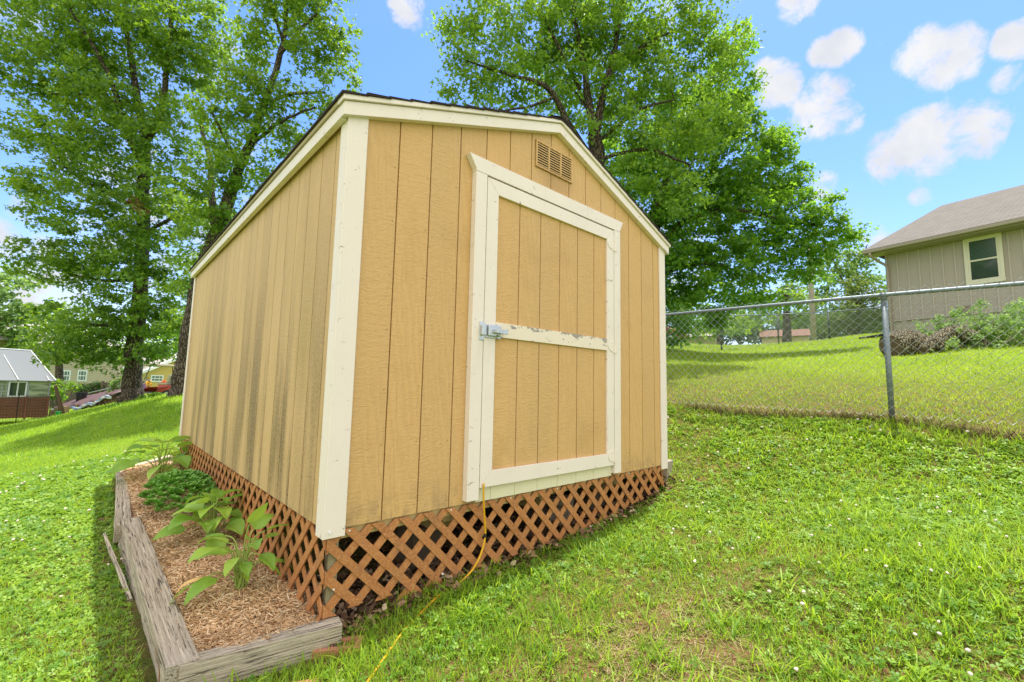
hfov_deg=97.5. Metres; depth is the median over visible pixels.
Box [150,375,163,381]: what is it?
window
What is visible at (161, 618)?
landscape timber
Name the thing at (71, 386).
leafy bush
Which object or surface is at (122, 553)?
landscape timber
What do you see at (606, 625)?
dry thatch
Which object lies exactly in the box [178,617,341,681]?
landscape timber
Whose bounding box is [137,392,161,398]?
weed clump
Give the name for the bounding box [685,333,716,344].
pale roofed shed
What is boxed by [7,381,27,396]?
window
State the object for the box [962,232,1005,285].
window
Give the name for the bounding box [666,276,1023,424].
chain link fence
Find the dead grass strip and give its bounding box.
[667,399,1023,439]
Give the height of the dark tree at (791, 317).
5.100 m
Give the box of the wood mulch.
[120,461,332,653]
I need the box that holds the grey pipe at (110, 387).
[88,379,149,393]
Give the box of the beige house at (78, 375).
[0,321,123,384]
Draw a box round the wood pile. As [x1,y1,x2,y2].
[81,395,119,409]
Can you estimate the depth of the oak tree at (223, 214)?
12.13 m
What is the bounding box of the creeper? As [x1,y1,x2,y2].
[78,380,120,394]
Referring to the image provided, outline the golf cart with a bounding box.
[143,364,173,393]
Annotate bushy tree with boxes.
[0,260,50,348]
[1,297,124,386]
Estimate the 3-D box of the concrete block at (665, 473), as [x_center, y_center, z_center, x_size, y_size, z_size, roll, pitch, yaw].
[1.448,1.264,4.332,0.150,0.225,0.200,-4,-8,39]
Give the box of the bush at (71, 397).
[49,380,120,406]
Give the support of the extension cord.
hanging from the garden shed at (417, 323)
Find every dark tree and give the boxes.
[665,280,757,344]
[731,288,831,342]
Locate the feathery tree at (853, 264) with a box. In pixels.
[773,245,886,333]
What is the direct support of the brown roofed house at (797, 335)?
on the lawn ground at (148, 674)
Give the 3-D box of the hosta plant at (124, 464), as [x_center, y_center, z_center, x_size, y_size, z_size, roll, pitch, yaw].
[-3.773,1.308,4.838,1.000,0.557,0.995,7,-8,-42]
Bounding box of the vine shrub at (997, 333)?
[913,297,1023,353]
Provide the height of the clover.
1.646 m
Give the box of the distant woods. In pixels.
[142,308,889,357]
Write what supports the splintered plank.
on the lawn ground at (148, 674)
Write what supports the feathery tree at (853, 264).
on the lawn ground at (148, 674)
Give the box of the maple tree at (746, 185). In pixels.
[602,20,879,348]
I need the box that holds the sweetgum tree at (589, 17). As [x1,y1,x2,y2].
[420,0,765,225]
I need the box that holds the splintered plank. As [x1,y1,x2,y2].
[103,532,132,601]
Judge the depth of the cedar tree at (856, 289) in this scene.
27.65 m
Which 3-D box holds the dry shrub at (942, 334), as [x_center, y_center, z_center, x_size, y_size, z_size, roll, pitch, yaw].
[9.089,-0.030,9.276,1.245,0.587,0.420,1,-6,2]
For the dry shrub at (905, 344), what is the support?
on the lawn ground at (148, 674)
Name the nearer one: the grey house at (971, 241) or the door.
the door
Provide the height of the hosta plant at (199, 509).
0.408 m
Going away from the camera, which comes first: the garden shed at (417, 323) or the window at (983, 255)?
the garden shed at (417, 323)
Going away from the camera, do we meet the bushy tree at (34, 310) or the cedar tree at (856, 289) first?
the bushy tree at (34, 310)
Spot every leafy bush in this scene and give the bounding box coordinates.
[47,385,67,414]
[48,377,82,409]
[105,368,123,395]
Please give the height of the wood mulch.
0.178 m
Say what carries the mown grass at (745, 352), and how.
on the lawn ground at (148, 674)
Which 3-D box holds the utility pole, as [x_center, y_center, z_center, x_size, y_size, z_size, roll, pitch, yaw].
[16.023,-2.498,25.912,5.814,6.466,1.127,4,-7,-23]
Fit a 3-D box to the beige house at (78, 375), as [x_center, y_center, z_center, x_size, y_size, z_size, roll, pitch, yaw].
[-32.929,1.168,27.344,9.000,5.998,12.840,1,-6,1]
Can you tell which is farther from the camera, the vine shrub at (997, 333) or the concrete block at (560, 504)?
the vine shrub at (997, 333)
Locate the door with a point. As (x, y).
(546, 332)
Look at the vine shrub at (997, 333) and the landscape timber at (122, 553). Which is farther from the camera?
the vine shrub at (997, 333)
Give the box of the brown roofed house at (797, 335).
[759,329,809,343]
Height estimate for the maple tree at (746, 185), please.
9.968 m
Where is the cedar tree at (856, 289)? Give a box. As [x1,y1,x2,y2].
[816,274,889,339]
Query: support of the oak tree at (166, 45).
on the lawn ground at (148, 674)
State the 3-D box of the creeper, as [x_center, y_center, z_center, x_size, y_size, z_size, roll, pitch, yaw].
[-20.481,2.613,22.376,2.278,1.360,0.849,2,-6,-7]
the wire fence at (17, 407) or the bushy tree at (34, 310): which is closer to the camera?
the wire fence at (17, 407)
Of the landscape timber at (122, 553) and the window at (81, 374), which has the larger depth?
the window at (81, 374)
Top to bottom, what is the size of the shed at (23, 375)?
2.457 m
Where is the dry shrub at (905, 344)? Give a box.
[879,329,927,355]
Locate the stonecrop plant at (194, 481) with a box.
[138,468,221,511]
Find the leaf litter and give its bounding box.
[267,476,683,645]
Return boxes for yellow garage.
[142,358,175,393]
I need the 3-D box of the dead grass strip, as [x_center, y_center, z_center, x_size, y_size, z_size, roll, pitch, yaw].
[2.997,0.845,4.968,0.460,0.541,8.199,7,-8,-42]
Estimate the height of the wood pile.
0.652 m
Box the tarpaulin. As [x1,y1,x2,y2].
[52,383,145,409]
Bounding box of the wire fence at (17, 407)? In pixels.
[0,391,56,422]
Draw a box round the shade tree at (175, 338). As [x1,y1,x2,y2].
[108,314,182,352]
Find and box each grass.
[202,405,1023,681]
[666,333,1023,435]
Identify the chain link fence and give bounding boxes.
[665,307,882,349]
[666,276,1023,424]
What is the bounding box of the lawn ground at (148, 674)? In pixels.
[0,334,1023,681]
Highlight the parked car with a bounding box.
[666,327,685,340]
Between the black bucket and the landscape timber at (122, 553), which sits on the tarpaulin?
the black bucket
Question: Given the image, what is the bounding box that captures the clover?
[0,406,1023,681]
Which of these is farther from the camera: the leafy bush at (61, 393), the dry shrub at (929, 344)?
the leafy bush at (61, 393)
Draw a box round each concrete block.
[550,494,573,523]
[653,459,672,480]
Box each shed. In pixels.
[0,348,56,419]
[179,89,671,620]
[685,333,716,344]
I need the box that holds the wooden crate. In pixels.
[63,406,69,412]
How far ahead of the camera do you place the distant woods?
44.63 m
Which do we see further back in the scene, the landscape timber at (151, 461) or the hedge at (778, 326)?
the hedge at (778, 326)
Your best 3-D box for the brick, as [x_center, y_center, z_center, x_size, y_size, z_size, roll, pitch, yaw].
[-0.762,1.356,1.975,0.200,0.055,0.090,-1,-3,-7]
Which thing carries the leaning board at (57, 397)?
on the lawn ground at (148, 674)
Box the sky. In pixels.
[0,0,1023,357]
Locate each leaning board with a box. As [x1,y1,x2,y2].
[54,385,64,413]
[54,386,61,413]
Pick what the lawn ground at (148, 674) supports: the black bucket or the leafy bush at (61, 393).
the leafy bush at (61, 393)
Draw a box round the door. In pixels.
[479,177,617,487]
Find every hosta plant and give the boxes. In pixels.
[98,436,209,480]
[153,488,250,547]
[158,448,212,472]
[169,502,293,605]
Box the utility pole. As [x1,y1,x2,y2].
[766,248,816,340]
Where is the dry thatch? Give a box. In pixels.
[6,415,1023,681]
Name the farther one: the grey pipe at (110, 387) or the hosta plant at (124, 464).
the grey pipe at (110, 387)
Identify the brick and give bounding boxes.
[312,635,363,658]
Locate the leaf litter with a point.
(370, 601)
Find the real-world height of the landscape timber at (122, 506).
0.121 m
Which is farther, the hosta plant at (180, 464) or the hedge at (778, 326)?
the hedge at (778, 326)
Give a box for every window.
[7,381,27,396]
[63,370,70,380]
[76,370,87,380]
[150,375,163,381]
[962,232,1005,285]
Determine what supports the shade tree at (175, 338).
on the lawn ground at (148, 674)
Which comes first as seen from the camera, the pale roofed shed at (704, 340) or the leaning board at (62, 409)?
the leaning board at (62, 409)
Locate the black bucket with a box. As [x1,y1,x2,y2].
[76,392,87,401]
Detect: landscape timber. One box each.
[113,470,131,542]
[115,455,173,476]
[118,539,139,613]
[121,517,199,681]
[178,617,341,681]
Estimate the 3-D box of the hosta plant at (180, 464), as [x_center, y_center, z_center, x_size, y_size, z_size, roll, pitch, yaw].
[-3.820,1.368,5.246,0.533,0.372,0.740,7,-8,-42]
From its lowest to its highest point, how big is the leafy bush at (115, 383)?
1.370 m
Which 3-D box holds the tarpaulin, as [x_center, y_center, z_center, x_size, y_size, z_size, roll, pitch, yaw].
[-15.472,2.132,16.740,3.632,1.213,1.072,-1,-6,21]
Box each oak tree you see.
[0,0,246,402]
[150,0,363,397]
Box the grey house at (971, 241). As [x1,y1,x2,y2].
[862,185,1023,332]
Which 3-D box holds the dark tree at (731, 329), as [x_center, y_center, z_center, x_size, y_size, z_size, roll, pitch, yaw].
[14.612,-1.613,35.299,9.726,6.752,5.867,1,-6,0]
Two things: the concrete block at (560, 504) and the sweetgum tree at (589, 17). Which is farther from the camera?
the sweetgum tree at (589, 17)
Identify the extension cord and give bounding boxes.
[366,483,486,681]
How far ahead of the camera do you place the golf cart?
25.80 m

